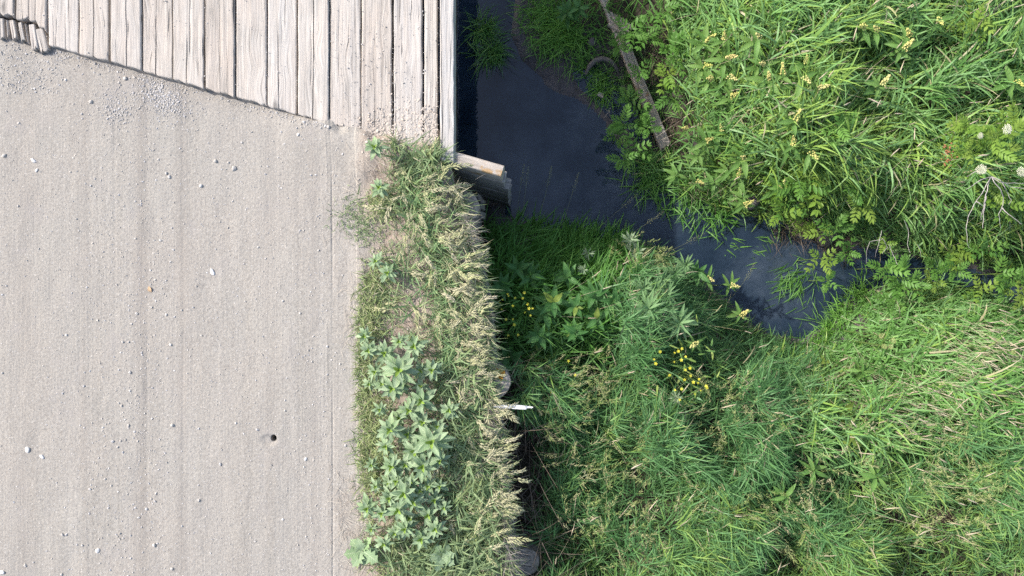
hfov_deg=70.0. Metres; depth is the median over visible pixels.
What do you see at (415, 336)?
seeding grass tuft
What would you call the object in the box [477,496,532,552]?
seeding grass tuft
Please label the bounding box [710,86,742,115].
bud plant
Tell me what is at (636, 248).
silvery plant
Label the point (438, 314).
seeding grass tuft
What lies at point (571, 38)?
sedge clump
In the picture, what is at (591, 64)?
old tyre
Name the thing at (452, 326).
seeding grass tuft
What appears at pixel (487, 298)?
seeding grass tuft
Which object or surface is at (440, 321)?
seeding grass tuft
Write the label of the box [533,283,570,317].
broad leaved plant
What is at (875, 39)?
bud plant
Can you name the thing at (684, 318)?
star leaved plant
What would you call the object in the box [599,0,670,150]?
creek plank
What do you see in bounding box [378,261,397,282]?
broad leaved weed
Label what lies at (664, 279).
star leaved plant
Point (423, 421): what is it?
broad leaved weed
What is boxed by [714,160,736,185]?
leafy weed
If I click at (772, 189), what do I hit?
bud plant
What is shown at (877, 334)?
seed heads
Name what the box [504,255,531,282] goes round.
broad leaved plant
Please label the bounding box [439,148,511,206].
wing wall
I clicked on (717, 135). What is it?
bud plant
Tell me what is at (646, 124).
leafy sapling
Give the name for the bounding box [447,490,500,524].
seeding grass tuft
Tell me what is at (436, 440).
broad leaved weed
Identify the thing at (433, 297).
seeding grass tuft
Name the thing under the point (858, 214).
leafy sapling
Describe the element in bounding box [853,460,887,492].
leafy weed
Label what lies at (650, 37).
leafy sapling
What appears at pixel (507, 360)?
broad leaved plant
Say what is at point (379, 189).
broad leaved weed
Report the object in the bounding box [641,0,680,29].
leafy sapling
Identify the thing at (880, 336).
umbel flower
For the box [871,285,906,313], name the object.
leafy sapling
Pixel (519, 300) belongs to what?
yellow flowered weed
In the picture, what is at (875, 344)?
umbel flower
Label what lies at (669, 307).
star leaved plant
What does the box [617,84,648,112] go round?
leafy sapling
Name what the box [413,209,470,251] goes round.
seeding grass tuft
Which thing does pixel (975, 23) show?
leafy bush
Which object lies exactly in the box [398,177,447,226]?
seeding grass tuft
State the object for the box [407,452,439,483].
broad leaved weed
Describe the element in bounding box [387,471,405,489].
broad leaved weed
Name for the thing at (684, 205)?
sedge clump
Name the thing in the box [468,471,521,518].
seeding grass tuft
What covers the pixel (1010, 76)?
bud plant
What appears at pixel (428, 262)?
seeding grass tuft
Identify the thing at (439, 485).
broad leaved weed
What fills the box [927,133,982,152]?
umbel flower
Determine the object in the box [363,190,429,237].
seeding grass tuft
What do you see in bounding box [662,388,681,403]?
silvery plant
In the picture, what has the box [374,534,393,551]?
broad leaved weed
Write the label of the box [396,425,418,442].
broad leaved weed
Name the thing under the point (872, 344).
umbel flower
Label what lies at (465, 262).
seeding grass tuft
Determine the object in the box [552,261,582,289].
broad leaved plant
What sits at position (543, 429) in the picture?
dry thatch
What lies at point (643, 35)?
leafy sapling
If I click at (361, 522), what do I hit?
verge crumbs
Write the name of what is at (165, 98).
gravel patch
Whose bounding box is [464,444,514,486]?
seeding grass tuft
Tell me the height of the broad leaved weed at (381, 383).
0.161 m
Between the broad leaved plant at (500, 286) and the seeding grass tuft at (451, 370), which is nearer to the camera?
the seeding grass tuft at (451, 370)
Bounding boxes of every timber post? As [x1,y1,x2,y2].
[459,191,481,232]
[490,363,510,398]
[517,529,539,575]
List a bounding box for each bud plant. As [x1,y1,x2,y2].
[671,124,696,143]
[682,171,705,191]
[682,335,705,352]
[684,23,715,60]
[685,50,714,84]
[688,126,714,154]
[691,66,720,93]
[700,265,714,290]
[703,39,738,82]
[706,120,730,152]
[708,25,737,57]
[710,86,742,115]
[711,63,738,93]
[713,271,740,295]
[721,163,744,194]
[725,301,751,322]
[727,197,754,214]
[728,145,752,178]
[733,24,768,62]
[744,54,781,81]
[744,63,780,101]
[757,174,792,206]
[763,56,793,84]
[776,106,811,136]
[779,133,804,166]
[780,64,816,101]
[787,47,813,80]
[793,76,830,100]
[795,139,827,174]
[836,13,871,47]
[856,74,892,98]
[857,18,886,49]
[866,22,914,61]
[877,31,922,64]
[916,6,958,41]
[976,64,1023,100]
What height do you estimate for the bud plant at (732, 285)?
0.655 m
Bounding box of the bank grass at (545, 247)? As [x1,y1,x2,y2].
[478,0,707,390]
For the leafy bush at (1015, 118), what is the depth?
4.96 m
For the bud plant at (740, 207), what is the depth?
5.81 m
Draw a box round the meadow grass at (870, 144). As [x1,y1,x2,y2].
[631,0,1023,494]
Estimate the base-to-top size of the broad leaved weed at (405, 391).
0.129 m
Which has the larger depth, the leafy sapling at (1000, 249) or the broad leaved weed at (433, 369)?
the leafy sapling at (1000, 249)
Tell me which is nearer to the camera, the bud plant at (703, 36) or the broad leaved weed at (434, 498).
the broad leaved weed at (434, 498)
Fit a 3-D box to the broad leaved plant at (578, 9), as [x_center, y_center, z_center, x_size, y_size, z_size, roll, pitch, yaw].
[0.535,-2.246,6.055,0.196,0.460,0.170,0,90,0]
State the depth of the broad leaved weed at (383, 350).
4.65 m
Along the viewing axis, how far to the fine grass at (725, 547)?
5.16 m
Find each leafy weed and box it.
[663,162,686,186]
[682,145,708,167]
[700,171,724,197]
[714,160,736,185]
[727,185,753,211]
[770,478,796,511]
[794,455,828,486]
[818,356,830,367]
[829,401,854,423]
[841,358,875,381]
[842,430,860,445]
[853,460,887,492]
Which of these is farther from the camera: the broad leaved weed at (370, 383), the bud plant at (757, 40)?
the bud plant at (757, 40)
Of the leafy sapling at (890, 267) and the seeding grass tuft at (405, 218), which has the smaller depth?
the seeding grass tuft at (405, 218)
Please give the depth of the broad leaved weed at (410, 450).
4.60 m
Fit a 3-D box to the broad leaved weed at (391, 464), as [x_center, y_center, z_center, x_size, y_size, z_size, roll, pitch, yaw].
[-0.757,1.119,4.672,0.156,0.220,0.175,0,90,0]
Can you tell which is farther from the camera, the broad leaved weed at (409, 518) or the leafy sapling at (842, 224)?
the leafy sapling at (842, 224)
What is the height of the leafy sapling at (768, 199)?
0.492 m
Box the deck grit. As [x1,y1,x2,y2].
[13,0,436,138]
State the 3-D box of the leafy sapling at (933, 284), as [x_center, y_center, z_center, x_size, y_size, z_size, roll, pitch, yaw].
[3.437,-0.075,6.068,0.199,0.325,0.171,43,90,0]
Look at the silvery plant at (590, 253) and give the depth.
5.59 m
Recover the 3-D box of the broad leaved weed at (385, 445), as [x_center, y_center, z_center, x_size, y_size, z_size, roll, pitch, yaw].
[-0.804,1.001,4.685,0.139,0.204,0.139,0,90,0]
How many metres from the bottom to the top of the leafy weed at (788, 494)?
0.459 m
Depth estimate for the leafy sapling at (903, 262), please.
5.77 m
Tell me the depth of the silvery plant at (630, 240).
5.75 m
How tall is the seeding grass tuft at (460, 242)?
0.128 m
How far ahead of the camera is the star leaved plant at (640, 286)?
5.25 m
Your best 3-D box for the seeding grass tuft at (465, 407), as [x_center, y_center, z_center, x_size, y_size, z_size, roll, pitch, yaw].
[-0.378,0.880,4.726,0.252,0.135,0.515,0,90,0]
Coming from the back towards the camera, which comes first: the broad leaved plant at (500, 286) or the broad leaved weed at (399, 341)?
the broad leaved plant at (500, 286)
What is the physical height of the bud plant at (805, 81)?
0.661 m
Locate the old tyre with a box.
[585,56,619,74]
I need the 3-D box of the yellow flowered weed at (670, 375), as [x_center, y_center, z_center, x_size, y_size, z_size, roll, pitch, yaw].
[1.170,0.568,5.290,0.640,0.654,0.622,-22,90,0]
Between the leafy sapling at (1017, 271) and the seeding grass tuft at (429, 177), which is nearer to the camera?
the seeding grass tuft at (429, 177)
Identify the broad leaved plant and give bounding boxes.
[490,272,513,300]
[497,343,523,370]
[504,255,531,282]
[519,260,545,290]
[524,320,551,350]
[527,298,561,329]
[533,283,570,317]
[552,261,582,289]
[556,0,578,28]
[561,318,588,343]
[563,293,585,318]
[566,0,589,19]
[578,279,609,310]
[581,303,609,334]
[598,286,623,312]
[627,262,651,283]
[686,260,709,285]
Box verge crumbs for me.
[355,139,501,575]
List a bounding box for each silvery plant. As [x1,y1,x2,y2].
[578,265,587,273]
[581,248,594,259]
[621,232,640,247]
[625,242,645,259]
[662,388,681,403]
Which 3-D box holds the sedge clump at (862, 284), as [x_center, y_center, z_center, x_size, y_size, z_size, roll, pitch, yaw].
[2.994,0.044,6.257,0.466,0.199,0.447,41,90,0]
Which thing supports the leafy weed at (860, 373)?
on the creek bank ground at (553, 80)
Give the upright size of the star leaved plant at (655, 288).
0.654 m
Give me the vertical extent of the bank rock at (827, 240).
0.159 m
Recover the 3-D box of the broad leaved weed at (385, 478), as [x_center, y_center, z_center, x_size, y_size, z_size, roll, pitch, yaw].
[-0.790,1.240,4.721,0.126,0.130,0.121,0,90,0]
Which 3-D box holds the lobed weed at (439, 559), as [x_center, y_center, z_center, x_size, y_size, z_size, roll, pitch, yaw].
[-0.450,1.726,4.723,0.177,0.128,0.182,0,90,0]
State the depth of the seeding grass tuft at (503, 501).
4.72 m
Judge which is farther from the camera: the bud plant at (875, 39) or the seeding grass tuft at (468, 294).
the bud plant at (875, 39)
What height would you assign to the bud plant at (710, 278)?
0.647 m
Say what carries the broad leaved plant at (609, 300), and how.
on the creek bank ground at (553, 80)
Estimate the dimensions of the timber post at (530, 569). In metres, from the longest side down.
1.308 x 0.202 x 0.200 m
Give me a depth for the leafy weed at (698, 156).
5.84 m
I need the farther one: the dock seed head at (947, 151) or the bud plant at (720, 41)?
the bud plant at (720, 41)
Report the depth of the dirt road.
4.80 m
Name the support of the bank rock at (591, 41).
on the creek bank ground at (553, 80)
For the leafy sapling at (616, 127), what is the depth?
5.90 m
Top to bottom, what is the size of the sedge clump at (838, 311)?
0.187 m
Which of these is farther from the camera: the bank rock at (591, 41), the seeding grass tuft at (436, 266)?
the bank rock at (591, 41)
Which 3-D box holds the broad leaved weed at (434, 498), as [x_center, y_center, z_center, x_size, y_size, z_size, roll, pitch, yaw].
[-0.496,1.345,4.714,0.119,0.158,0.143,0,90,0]
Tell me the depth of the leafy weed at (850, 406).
5.22 m
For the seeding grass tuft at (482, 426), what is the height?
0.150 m
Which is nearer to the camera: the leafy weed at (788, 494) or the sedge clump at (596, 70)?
the leafy weed at (788, 494)
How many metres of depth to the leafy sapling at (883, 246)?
5.91 m
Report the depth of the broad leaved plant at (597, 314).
5.21 m
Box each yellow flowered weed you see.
[488,259,556,357]
[510,320,592,409]
[635,315,719,408]
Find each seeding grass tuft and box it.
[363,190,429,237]
[371,284,433,340]
[378,162,433,223]
[381,245,437,296]
[392,171,438,210]
[393,137,473,206]
[395,152,449,185]
[396,198,442,253]
[396,207,450,246]
[397,166,449,220]
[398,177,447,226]
[398,182,448,237]
[398,230,435,269]
[400,148,450,198]
[402,325,434,364]
[407,264,461,324]
[411,220,467,263]
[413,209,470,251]
[414,254,456,298]
[416,302,455,341]
[416,310,459,348]
[417,191,467,237]
[419,237,458,287]
[420,163,470,208]
[421,269,470,330]
[421,470,476,515]
[423,351,479,388]
[426,250,488,299]
[428,262,477,314]
[428,315,468,358]
[430,235,488,282]
[430,375,467,418]
[431,252,477,293]
[431,284,484,336]
[431,439,480,479]
[432,329,479,379]
[432,335,468,378]
[433,315,487,363]
[435,389,471,462]
[436,225,474,284]
[437,331,486,376]
[438,488,479,535]
[441,293,494,338]
[444,268,496,323]
[445,356,497,401]
[446,302,490,336]
[446,302,494,353]
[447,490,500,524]
[449,336,493,387]
[449,415,483,462]
[450,515,512,567]
[451,467,521,520]
[454,414,500,479]
[456,393,491,449]
[456,491,513,549]
[457,419,508,476]
[461,391,518,440]
[461,465,524,510]
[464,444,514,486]
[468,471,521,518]
[469,361,510,408]
[473,424,521,470]
[475,455,531,498]
[476,380,519,436]
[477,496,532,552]
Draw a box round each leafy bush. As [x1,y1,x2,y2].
[922,132,976,167]
[928,113,984,147]
[931,0,994,49]
[948,175,1014,208]
[966,173,1023,221]
[971,119,1023,162]
[982,101,1023,146]
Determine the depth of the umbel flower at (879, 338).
5.66 m
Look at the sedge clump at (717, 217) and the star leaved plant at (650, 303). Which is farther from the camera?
the sedge clump at (717, 217)
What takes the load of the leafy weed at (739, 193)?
on the creek bank ground at (553, 80)
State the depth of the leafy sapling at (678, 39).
5.68 m
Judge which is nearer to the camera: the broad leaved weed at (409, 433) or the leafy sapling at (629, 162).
the broad leaved weed at (409, 433)
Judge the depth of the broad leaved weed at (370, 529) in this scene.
4.71 m
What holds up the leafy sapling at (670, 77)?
on the creek bank ground at (553, 80)
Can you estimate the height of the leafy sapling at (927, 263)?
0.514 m
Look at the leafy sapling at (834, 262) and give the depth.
5.80 m
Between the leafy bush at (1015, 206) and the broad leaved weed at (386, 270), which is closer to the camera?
the broad leaved weed at (386, 270)
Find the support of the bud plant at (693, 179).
on the creek bank ground at (553, 80)
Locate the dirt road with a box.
[0,18,357,575]
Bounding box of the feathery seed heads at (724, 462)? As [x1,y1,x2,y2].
[530,231,1020,575]
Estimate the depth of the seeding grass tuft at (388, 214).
4.71 m
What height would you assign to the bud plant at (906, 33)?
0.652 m
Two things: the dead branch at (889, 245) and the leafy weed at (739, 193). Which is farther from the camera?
the leafy weed at (739, 193)
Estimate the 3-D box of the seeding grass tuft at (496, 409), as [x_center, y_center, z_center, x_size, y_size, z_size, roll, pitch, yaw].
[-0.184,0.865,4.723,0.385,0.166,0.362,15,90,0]
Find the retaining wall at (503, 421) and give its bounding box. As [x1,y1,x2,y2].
[470,227,519,575]
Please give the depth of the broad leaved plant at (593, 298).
5.22 m
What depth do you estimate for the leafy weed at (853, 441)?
5.10 m
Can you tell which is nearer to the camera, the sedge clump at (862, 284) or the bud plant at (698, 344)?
the bud plant at (698, 344)
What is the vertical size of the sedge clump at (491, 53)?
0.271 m
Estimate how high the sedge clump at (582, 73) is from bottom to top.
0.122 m
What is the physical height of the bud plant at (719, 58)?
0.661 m
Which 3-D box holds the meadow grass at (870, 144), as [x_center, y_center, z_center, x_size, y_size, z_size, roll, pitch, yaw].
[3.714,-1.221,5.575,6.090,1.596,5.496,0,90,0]
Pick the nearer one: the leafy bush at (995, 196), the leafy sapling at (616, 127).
the leafy bush at (995, 196)
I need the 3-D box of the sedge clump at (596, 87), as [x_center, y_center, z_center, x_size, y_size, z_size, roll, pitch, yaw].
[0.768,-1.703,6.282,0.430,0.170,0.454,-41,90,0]
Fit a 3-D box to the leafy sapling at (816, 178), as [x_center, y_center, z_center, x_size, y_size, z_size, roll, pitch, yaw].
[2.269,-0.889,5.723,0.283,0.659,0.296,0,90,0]
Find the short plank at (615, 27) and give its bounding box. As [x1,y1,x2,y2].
[607,14,633,34]
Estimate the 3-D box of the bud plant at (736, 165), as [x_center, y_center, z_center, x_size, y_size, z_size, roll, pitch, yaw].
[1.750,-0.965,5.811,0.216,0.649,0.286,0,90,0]
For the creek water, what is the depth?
6.30 m
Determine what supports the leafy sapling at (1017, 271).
on the creek bank ground at (553, 80)
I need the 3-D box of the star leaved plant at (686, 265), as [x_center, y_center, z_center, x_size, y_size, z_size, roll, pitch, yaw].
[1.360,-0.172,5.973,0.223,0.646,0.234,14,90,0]
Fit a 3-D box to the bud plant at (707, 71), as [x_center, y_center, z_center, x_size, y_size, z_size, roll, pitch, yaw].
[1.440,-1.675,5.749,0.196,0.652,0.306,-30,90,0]
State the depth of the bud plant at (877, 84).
5.02 m
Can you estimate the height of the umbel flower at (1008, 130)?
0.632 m
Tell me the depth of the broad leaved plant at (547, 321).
5.21 m
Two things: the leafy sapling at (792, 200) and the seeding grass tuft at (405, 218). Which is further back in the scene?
the leafy sapling at (792, 200)
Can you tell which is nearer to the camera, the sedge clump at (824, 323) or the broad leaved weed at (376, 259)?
the broad leaved weed at (376, 259)
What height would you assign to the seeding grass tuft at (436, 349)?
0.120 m
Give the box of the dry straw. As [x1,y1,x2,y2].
[322,129,529,575]
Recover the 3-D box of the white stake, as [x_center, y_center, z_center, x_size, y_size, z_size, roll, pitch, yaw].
[0.009,0.783,4.819,0.262,0.012,0.032,2,97,-6]
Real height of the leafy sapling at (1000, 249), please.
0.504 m
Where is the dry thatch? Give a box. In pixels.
[481,17,1023,575]
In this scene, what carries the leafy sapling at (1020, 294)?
on the creek bank ground at (553, 80)
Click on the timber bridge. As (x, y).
(314, 63)
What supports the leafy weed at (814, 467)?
on the creek bank ground at (553, 80)
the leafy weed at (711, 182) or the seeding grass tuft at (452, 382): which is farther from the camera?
the leafy weed at (711, 182)
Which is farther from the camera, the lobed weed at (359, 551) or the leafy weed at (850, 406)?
the leafy weed at (850, 406)
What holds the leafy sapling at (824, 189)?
on the creek bank ground at (553, 80)
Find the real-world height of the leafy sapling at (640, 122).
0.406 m
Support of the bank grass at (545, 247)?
on the creek bank ground at (553, 80)
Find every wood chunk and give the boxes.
[476,194,485,203]
[479,211,485,219]
[480,203,485,210]
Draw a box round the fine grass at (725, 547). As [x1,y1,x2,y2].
[499,227,1023,575]
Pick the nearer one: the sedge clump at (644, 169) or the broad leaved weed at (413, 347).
the broad leaved weed at (413, 347)
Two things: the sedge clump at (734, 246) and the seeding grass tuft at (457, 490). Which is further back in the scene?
the sedge clump at (734, 246)
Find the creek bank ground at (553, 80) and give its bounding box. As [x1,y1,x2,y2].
[477,0,1023,575]
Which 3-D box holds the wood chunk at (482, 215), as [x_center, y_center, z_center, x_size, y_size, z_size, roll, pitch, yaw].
[-0.211,-0.516,5.222,0.023,0.223,0.048,2,92,5]
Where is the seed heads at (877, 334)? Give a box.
[555,0,1023,572]
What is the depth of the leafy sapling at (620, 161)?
5.91 m
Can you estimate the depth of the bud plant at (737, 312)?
5.72 m
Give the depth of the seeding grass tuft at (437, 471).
4.71 m
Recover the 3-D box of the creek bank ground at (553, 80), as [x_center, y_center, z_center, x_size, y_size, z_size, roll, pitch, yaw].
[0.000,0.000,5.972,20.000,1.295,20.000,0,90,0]
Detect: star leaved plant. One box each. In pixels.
[624,290,667,328]
[629,275,654,298]
[642,277,665,295]
[650,266,674,288]
[655,279,678,302]
[658,303,701,342]
[662,261,685,282]
[662,300,679,317]
[672,253,695,278]
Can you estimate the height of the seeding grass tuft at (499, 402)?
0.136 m
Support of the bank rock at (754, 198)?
on the creek bank ground at (553, 80)
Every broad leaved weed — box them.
[355,326,374,345]
[356,492,378,518]
[360,340,380,361]
[362,378,378,390]
[363,456,378,471]
[364,136,389,159]
[364,522,380,535]
[367,251,383,268]
[367,361,383,381]
[369,477,382,493]
[370,178,389,197]
[371,402,388,416]
[372,498,387,522]
[373,376,390,391]
[374,339,397,365]
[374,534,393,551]
[375,437,394,455]
[376,411,405,442]
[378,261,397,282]
[379,375,408,401]
[379,485,399,506]
[380,452,402,477]
[380,472,395,489]
[381,351,418,391]
[382,501,413,521]
[386,522,401,539]
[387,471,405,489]
[390,333,408,348]
[390,476,417,506]
[392,408,407,426]
[394,517,418,540]
[395,393,424,421]
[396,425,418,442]
[397,454,415,473]
[400,380,409,395]
[401,487,426,512]
[402,335,429,361]
[403,438,430,463]
[403,470,419,488]
[405,511,417,526]
[406,385,436,415]
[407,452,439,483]
[411,359,428,379]
[411,377,430,390]
[411,412,435,428]
[411,526,434,550]
[413,425,455,459]
[415,482,425,497]
[415,502,438,526]
[418,472,436,497]
[419,525,432,538]
[423,359,443,381]
[425,517,447,538]
[426,489,442,508]
[429,418,447,432]
[431,450,450,469]
[432,476,448,492]
[437,498,451,514]
[438,398,459,419]
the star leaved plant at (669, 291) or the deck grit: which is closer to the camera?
the deck grit
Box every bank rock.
[587,37,596,46]
[747,194,760,209]
[815,220,838,246]
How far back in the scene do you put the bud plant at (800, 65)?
5.03 m
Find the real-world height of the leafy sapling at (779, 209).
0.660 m
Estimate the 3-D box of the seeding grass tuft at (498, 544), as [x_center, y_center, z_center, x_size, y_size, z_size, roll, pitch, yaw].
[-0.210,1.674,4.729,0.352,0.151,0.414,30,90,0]
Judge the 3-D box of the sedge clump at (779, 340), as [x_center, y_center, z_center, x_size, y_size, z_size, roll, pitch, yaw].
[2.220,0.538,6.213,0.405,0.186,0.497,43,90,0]
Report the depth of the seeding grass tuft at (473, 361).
4.71 m
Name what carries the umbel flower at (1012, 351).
on the creek bank ground at (553, 80)
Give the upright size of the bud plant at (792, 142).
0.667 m
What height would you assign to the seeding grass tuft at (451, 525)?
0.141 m
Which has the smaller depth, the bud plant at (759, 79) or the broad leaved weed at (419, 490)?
the broad leaved weed at (419, 490)
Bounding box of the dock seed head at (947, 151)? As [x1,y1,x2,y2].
[941,142,957,167]
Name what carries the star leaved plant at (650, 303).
on the creek bank ground at (553, 80)
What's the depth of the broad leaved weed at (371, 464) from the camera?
4.71 m
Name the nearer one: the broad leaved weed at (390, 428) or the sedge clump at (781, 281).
the broad leaved weed at (390, 428)
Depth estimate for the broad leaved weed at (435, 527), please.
4.63 m
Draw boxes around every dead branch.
[866,220,920,262]
[966,170,1023,246]
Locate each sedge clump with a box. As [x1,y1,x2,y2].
[457,3,514,59]
[465,15,518,83]
[506,0,587,52]
[508,0,544,34]
[521,13,574,69]
[525,0,606,85]
[547,18,601,70]
[560,41,594,85]
[576,68,621,114]
[582,62,607,89]
[610,136,688,229]
[640,146,724,241]
[670,184,752,245]
[715,238,750,257]
[755,230,780,252]
[763,256,818,316]
[763,322,796,354]
[788,323,830,357]
[796,308,847,346]
[819,286,866,333]
[833,262,880,310]
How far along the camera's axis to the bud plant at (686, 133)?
5.74 m
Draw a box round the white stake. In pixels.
[493,404,532,409]
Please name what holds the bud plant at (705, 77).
on the creek bank ground at (553, 80)
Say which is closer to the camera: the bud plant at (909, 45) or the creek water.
the bud plant at (909, 45)
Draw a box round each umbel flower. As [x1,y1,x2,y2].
[845,331,883,338]
[848,340,886,348]
[852,340,892,348]
[855,335,895,342]
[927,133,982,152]
[929,164,986,182]
[970,346,1015,354]
[974,124,1011,139]
[979,166,1023,181]
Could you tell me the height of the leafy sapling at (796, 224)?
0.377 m
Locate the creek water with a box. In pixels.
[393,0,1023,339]
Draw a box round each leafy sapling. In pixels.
[603,122,631,148]
[605,104,637,138]
[605,143,638,173]
[608,32,632,56]
[614,15,648,49]
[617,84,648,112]
[624,132,651,165]
[627,59,649,82]
[627,104,652,135]
[634,20,664,50]
[634,113,662,137]
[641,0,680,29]
[654,63,679,94]
[654,78,689,113]
[659,27,688,56]
[659,31,693,77]
[757,197,802,227]
[761,175,794,204]
[768,179,807,221]
[773,151,831,201]
[786,208,813,235]
[791,175,839,216]
[794,160,831,186]
[796,247,837,274]
[800,220,832,244]
[808,270,836,292]
[815,210,854,245]
[816,109,861,147]
[825,237,861,265]
[839,185,877,224]
[840,176,867,205]
[855,255,910,287]
[865,232,897,253]
[869,253,920,300]
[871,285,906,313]
[884,269,931,303]
[908,256,950,281]
[916,270,946,293]
[925,253,972,281]
[933,235,976,271]
[947,276,998,302]
[954,230,1009,259]
[966,255,1020,293]
[974,267,1023,302]
[985,279,1023,310]
[991,260,1023,293]
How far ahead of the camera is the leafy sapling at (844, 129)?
5.09 m
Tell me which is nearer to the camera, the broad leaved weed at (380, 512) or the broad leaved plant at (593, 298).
the broad leaved weed at (380, 512)
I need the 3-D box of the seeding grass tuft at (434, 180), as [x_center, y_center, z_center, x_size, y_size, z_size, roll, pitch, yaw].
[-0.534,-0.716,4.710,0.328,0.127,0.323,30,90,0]
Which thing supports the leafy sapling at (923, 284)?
on the creek bank ground at (553, 80)
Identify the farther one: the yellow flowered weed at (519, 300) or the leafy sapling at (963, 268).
the leafy sapling at (963, 268)
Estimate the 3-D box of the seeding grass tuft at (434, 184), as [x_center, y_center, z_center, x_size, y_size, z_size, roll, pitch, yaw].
[-0.482,-0.734,4.684,0.423,0.165,0.404,42,90,0]
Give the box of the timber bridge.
[0,0,456,162]
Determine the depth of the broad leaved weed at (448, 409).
4.63 m
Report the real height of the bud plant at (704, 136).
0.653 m
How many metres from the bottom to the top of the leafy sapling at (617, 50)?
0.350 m
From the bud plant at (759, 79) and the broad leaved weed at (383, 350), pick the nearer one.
the broad leaved weed at (383, 350)
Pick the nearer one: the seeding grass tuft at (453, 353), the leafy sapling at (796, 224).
the seeding grass tuft at (453, 353)
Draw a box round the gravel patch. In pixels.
[0,39,329,134]
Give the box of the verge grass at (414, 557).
[323,125,527,575]
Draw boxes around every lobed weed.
[343,537,378,567]
[429,544,454,571]
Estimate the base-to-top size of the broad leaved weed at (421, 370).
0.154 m
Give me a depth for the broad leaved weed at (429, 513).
4.66 m
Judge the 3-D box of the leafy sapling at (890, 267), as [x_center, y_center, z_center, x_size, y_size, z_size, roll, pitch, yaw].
[2.963,-0.130,6.019,0.303,0.686,0.272,0,90,0]
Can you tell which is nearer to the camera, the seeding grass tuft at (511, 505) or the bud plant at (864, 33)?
the seeding grass tuft at (511, 505)
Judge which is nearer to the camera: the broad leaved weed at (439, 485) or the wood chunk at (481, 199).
the broad leaved weed at (439, 485)
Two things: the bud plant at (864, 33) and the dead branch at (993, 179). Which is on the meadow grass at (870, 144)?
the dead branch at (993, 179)
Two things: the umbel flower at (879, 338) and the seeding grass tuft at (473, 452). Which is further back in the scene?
the umbel flower at (879, 338)
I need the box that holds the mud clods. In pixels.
[342,93,438,156]
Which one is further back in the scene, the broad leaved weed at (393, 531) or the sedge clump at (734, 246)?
the sedge clump at (734, 246)
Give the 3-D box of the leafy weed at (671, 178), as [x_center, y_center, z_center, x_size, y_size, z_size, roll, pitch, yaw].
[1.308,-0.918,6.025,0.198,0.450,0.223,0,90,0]
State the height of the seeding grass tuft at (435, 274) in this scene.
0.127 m
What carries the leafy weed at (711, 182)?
on the creek bank ground at (553, 80)
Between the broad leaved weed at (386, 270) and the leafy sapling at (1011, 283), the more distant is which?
the leafy sapling at (1011, 283)
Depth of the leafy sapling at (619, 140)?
6.02 m
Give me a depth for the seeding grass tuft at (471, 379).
4.73 m
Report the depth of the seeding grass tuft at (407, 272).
4.73 m
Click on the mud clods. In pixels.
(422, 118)
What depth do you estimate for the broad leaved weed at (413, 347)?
4.64 m
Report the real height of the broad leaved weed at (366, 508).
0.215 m
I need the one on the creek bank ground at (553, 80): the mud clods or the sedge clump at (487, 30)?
the sedge clump at (487, 30)
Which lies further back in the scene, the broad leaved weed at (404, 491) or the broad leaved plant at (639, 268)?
the broad leaved plant at (639, 268)
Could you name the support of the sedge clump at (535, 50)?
on the creek bank ground at (553, 80)
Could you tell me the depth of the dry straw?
4.79 m

